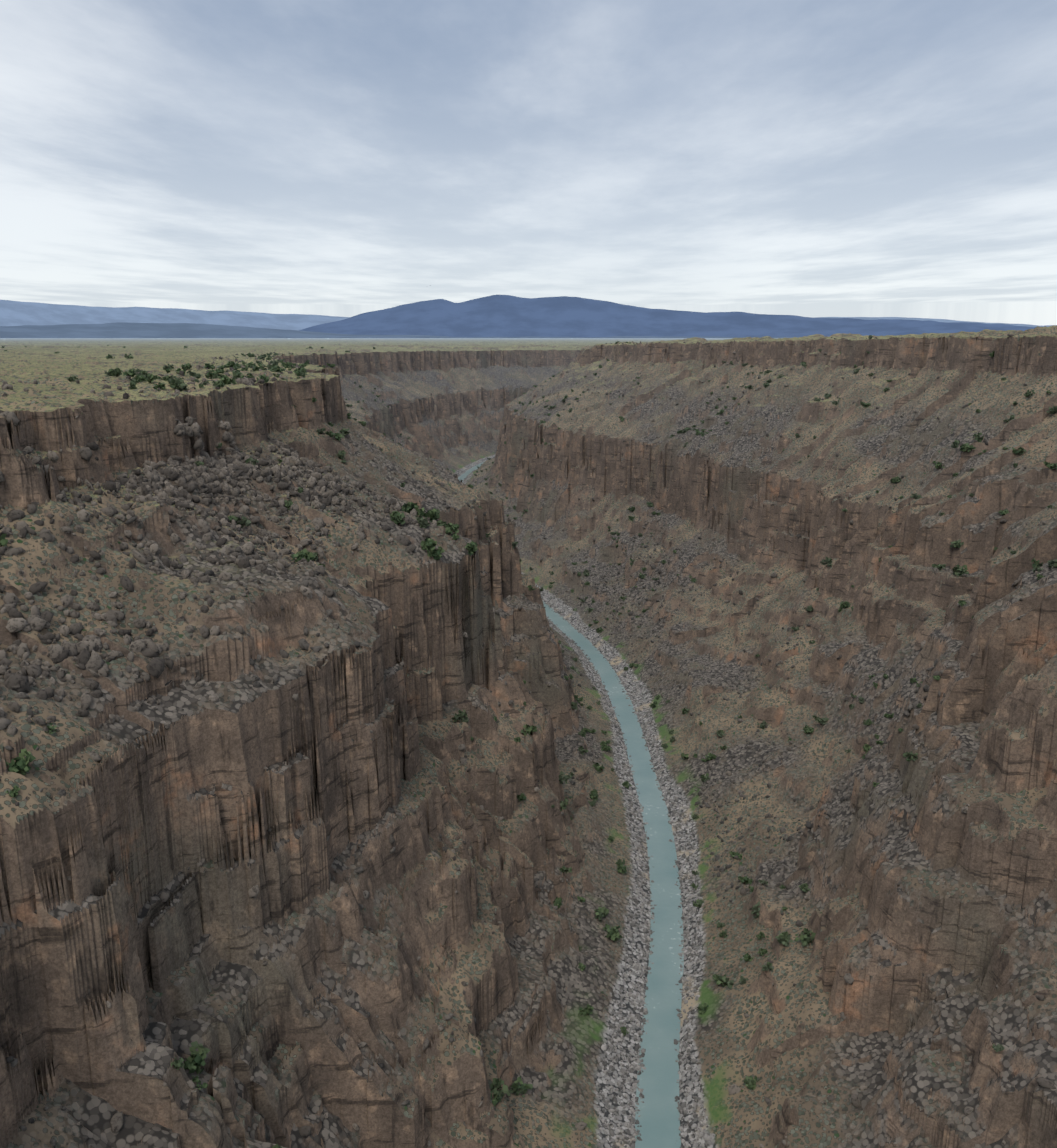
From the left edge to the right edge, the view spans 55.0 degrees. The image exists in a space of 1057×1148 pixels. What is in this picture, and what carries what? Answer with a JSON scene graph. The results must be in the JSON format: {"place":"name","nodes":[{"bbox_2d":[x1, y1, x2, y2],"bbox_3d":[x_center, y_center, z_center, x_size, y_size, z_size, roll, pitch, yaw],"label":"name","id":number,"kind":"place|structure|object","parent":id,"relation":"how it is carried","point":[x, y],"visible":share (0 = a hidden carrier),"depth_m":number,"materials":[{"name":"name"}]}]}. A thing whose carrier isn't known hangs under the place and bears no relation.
{"place":"outdoors","nodes":[
{"label":"outdoors","id":0,"kind":"place"},
{"bbox_2d":[0,322,829,337],"bbox_3d":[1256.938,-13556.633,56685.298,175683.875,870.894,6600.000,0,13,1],"label":"hills","id":1,"kind":"structure","parent":0,"point":[146,330],"depth_m":56208.91,"materials":[{"name":"blue stone"}]},
{"bbox_2d":[0,325,1056,1147],"bbox_3d":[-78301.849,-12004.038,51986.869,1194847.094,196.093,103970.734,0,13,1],"label":"canyon terrain","id":2,"kind":"structure","parent":0,"point":[126,833],"depth_m":269.30,"materials":[{"name":"brown stone"}]},
{"bbox_2d":[0,376,469,735],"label":"boulders","id":3,"kind":"object","parent":2,"relation":"on","point":[236,468],"visible":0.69,"depth_m":236.71,"materials":[{"name":"grey stone"}]},
{"bbox_2d":[0,445,952,1147],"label":"talus boulders","id":4,"kind":"object","parent":2,"relation":"on","point":[304,643],"visible":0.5,"depth_m":332.51,"materials":[{"name":"brown stone"}]},
{"bbox_2d":[0,335,1056,1147],"bbox_3d":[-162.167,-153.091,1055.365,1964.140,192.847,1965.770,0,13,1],"label":"juniper shrubs","id":5,"kind":"object","parent":2,"relation":"on","point":[198,1057],"visible":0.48,"depth_m":352.60,"materials":[{"name":"green plant"}]},
{"bbox_2d":[0,333,1056,1147],"bbox_3d":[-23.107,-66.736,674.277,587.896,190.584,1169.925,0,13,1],"label":"shrubs","id":6,"kind":"object","parent":2,"relation":"on","point":[116,1121],"visible":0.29,"depth_m":300.26,"materials":[{"name":"green plant"}]},
{"bbox_2d":[455,470,715,1147],"bbox_3d":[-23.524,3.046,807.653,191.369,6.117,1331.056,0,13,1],"label":"boulders","id":7,"kind":"structure","parent":2,"relation":"on","point":[707,1138],"depth_m":316.67,"materials":[{"name":"grey stone"}]},
{"bbox_2d":[0,300,1056,329],"bbox_3d":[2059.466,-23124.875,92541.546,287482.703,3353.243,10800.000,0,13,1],"label":"mountains","id":8,"kind":"structure","parent":0,"point":[15,313],"depth_m":90150.94,"materials":[{"name":"blue stone"}]},
{"bbox_2d":[0,0,1056,325],"label":"sky","id":9,"kind":"structure","parent":0,"point":[340,158],"materials":[{"name":"white"}]},
{"bbox_2d":[458,462,683,1147],"bbox_3d":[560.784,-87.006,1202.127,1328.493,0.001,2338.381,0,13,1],"label":"river water","id":10,"kind":"structure","parent":0,"point":[658,1112],"depth_m":324.63,"materials":[{"name":"teal liquid"}]},
{"bbox_2d":[300,295,1034,336],"bbox_3d":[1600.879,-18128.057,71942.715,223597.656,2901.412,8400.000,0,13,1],"label":"mountains","id":11,"kind":"structure","parent":0,"point":[511,316],"depth_m":71110.35,"materials":[{"name":"blue stone"}]}
]}

